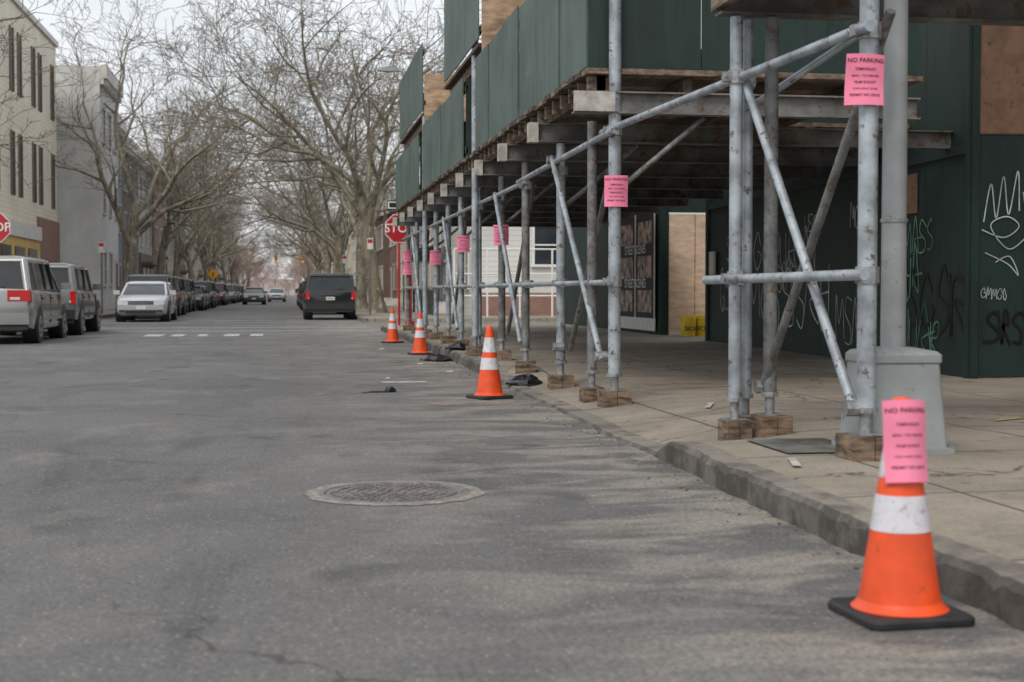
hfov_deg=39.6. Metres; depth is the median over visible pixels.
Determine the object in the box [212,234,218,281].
row house
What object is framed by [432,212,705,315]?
corner house
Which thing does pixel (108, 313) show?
sidewalk
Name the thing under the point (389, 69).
street lamp
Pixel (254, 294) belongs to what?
sedan car
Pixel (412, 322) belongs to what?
fire alarm post
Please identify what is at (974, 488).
sidewalk
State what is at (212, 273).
warning sign
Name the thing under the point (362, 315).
sidewalk
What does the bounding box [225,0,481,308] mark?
plane tree
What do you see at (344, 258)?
parking sign
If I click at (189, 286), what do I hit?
parked suv
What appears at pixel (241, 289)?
parked suv
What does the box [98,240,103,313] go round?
parking sign
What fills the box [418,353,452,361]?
trash bag
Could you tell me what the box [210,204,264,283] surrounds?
plane tree
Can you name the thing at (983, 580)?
kerb
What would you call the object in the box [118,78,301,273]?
plane tree
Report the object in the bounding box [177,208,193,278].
row house
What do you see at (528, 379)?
trash bag
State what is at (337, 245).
plane tree
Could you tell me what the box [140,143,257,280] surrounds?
plane tree
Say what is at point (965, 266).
construction hoarding
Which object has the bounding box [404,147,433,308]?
row house
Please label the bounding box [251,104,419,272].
plane tree
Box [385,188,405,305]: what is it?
row house
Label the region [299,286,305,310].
parked sedan
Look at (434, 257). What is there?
parking notice
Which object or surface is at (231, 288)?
parked suv
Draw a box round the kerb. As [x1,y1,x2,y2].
[381,325,1023,631]
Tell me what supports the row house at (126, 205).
on the sidewalk at (108, 313)
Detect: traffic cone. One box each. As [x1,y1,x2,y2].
[381,308,403,342]
[407,312,431,354]
[466,326,512,399]
[828,397,974,630]
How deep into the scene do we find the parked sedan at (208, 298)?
86.79 m
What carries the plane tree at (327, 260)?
on the sidewalk at (362, 315)
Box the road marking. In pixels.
[46,320,425,382]
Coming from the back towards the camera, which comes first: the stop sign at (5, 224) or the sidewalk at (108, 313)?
the sidewalk at (108, 313)
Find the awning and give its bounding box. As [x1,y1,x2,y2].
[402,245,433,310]
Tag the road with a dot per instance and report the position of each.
(164, 517)
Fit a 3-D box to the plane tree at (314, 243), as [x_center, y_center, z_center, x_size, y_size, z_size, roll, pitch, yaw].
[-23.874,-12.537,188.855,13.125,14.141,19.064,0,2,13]
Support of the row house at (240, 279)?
on the sidewalk at (108, 313)
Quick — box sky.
[20,0,481,281]
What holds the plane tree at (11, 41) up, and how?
on the sidewalk
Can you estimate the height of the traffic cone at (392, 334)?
0.710 m
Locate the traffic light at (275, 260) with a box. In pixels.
[274,254,308,274]
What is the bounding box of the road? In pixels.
[0,295,1023,681]
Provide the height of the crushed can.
0.064 m
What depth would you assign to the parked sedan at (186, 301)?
69.82 m
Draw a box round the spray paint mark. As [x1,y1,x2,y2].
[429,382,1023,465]
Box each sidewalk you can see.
[101,309,114,318]
[296,295,555,321]
[397,324,1023,563]
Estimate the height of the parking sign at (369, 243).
3.100 m
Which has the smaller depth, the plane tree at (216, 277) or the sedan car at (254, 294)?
the sedan car at (254, 294)
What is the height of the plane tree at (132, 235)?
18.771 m
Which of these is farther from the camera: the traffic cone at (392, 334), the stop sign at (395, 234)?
the stop sign at (395, 234)
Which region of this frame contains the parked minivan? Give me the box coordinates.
[0,255,70,342]
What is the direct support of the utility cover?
on the sidewalk at (974, 488)
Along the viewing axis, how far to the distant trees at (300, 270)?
306.83 m
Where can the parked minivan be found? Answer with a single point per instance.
(32, 307)
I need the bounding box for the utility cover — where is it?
[746,438,834,452]
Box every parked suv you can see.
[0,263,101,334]
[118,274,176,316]
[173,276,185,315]
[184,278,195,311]
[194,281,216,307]
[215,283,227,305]
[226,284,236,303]
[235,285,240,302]
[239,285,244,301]
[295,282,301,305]
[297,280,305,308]
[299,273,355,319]
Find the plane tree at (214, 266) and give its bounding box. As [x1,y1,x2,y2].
[183,181,265,281]
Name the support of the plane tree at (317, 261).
on the sidewalk at (362, 315)
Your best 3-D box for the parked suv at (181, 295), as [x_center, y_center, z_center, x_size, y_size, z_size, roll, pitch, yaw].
[-15.492,-1.980,62.739,2.220,1.782,4.938,0,2,-9]
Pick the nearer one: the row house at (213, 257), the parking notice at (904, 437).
the parking notice at (904, 437)
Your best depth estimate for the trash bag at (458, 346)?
22.18 m
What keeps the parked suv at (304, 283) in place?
on the road
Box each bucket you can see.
[680,315,696,335]
[695,315,704,335]
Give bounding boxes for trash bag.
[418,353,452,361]
[444,342,468,349]
[505,373,542,385]
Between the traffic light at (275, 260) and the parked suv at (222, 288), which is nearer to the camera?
the parked suv at (222, 288)
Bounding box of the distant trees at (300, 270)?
[221,233,323,294]
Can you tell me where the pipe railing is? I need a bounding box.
[453,248,555,316]
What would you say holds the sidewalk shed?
on the sidewalk at (974, 488)
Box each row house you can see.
[118,114,126,295]
[121,136,140,281]
[136,150,156,273]
[151,163,165,273]
[165,187,173,275]
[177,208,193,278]
[185,223,190,278]
[189,201,198,280]
[198,227,203,280]
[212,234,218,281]
[218,238,223,282]
[224,244,229,280]
[238,254,242,284]
[342,224,347,272]
[345,218,358,274]
[350,224,357,290]
[367,203,389,302]
[384,196,396,300]
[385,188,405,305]
[393,190,421,306]
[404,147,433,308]
[432,226,445,305]
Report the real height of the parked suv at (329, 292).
1.782 m
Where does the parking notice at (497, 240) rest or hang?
attached to the sidewalk shed
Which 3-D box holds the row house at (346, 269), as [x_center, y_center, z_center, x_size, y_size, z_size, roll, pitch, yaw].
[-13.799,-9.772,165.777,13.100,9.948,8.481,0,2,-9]
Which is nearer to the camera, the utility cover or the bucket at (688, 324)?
the utility cover
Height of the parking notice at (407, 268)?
0.270 m
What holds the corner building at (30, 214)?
on the sidewalk at (108, 313)
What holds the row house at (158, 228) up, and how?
on the sidewalk at (108, 313)
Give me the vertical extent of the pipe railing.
2.530 m
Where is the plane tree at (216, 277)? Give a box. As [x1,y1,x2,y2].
[181,192,250,282]
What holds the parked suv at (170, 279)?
on the road
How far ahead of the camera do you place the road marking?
37.41 m
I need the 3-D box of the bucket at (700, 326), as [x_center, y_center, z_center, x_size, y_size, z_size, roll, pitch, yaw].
[3.783,-0.310,28.347,0.347,0.415,0.336,0,2,8]
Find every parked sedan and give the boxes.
[113,281,176,321]
[186,291,187,312]
[194,285,207,310]
[201,285,209,308]
[215,287,219,305]
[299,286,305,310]
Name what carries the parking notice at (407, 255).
attached to the sidewalk shed
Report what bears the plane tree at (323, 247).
on the sidewalk at (362, 315)
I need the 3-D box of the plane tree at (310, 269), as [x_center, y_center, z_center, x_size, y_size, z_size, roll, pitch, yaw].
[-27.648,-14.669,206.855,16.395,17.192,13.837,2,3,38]
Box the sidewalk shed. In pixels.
[393,0,1023,461]
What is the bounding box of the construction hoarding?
[565,23,1023,378]
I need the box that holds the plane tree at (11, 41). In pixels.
[0,0,119,188]
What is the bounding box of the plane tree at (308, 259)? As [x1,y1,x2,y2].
[244,154,358,272]
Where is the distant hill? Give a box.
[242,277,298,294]
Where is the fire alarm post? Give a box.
[405,268,414,326]
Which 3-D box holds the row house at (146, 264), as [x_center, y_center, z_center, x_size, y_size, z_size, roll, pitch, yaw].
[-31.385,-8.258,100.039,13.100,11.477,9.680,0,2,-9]
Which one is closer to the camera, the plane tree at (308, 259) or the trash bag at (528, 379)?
the trash bag at (528, 379)
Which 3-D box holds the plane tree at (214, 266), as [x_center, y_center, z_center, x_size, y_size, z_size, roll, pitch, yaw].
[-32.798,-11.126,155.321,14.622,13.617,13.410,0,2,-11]
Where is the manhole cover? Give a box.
[304,480,485,505]
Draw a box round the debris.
[134,352,1015,652]
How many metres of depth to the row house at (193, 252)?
155.83 m
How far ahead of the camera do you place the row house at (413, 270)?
83.82 m
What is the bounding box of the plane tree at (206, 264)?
[178,148,298,280]
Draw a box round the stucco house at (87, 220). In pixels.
[56,65,123,309]
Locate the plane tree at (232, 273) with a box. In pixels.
[217,193,289,283]
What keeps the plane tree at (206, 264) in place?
on the sidewalk at (108, 313)
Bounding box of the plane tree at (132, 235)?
[46,0,337,292]
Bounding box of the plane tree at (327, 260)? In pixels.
[230,123,398,272]
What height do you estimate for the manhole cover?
0.006 m
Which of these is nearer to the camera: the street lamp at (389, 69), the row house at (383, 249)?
the street lamp at (389, 69)
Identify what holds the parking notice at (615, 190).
attached to the sidewalk shed
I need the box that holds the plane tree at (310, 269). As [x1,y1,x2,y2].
[275,191,344,273]
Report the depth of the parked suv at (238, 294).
137.75 m
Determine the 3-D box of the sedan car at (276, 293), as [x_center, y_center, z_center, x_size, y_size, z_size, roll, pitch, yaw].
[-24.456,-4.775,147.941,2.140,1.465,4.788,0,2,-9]
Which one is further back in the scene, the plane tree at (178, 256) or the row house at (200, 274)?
the row house at (200, 274)
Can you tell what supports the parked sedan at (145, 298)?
on the road
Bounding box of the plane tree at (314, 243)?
[272,207,341,269]
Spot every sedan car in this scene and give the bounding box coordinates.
[241,287,267,304]
[268,288,286,301]
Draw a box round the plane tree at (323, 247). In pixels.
[264,161,340,259]
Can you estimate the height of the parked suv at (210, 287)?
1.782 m
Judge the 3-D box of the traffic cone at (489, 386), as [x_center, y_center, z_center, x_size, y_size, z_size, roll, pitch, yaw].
[-0.222,0.209,14.013,0.360,0.710,0.360,-1,2,-32]
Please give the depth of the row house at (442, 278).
67.78 m
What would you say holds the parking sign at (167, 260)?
on the sidewalk at (108, 313)
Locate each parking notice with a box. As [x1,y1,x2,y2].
[403,250,411,261]
[403,263,411,274]
[430,250,439,264]
[457,236,469,251]
[493,225,508,244]
[604,175,627,206]
[844,53,884,104]
[882,399,927,482]
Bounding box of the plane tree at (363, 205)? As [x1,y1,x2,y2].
[94,0,481,312]
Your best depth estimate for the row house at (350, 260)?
153.68 m
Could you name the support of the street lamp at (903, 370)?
on the sidewalk at (974, 488)
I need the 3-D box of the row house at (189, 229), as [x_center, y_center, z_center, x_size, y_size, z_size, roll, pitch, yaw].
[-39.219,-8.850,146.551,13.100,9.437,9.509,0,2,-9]
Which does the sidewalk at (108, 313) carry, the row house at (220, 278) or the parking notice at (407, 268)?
the row house at (220, 278)
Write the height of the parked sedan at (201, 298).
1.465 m
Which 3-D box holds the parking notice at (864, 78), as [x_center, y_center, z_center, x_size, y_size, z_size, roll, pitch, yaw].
[1.883,-1.394,7.585,0.205,0.270,0.051,2,2,3]
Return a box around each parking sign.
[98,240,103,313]
[165,255,168,273]
[342,254,346,272]
[367,237,372,314]
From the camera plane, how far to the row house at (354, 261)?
149.42 m
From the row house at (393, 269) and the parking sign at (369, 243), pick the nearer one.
the parking sign at (369, 243)
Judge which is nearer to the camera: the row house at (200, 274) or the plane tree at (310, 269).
the row house at (200, 274)
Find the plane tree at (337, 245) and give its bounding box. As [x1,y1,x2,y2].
[176,12,419,272]
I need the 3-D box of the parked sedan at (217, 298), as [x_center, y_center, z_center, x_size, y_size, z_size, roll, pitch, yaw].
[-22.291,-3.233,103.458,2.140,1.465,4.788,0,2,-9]
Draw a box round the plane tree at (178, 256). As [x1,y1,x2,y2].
[137,92,266,275]
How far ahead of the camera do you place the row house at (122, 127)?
86.32 m
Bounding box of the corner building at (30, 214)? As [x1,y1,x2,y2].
[0,0,59,262]
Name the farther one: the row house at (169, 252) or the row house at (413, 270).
the row house at (169, 252)
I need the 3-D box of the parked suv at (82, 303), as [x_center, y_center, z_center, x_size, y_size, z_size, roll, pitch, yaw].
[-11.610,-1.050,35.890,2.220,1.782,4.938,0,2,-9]
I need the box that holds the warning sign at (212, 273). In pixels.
[207,269,217,278]
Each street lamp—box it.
[377,66,411,262]
[831,0,955,453]
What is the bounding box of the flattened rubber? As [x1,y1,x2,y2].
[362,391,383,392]
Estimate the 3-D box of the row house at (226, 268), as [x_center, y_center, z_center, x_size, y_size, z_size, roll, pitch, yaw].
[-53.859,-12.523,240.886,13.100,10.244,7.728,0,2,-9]
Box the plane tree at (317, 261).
[244,168,358,272]
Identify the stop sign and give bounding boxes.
[0,213,10,241]
[385,200,413,325]
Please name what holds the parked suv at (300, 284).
on the road
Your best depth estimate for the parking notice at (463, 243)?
22.94 m
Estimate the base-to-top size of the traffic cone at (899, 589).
0.710 m
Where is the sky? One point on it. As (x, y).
(126, 11)
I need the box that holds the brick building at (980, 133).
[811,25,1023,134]
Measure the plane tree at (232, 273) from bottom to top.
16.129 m
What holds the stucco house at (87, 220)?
on the sidewalk at (108, 313)
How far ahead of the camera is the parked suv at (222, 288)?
108.39 m
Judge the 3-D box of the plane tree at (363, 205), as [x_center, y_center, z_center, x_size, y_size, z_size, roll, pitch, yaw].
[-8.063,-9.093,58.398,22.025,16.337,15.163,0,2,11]
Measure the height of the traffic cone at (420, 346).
0.710 m
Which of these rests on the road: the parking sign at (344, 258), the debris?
the debris
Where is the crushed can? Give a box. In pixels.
[383,386,396,392]

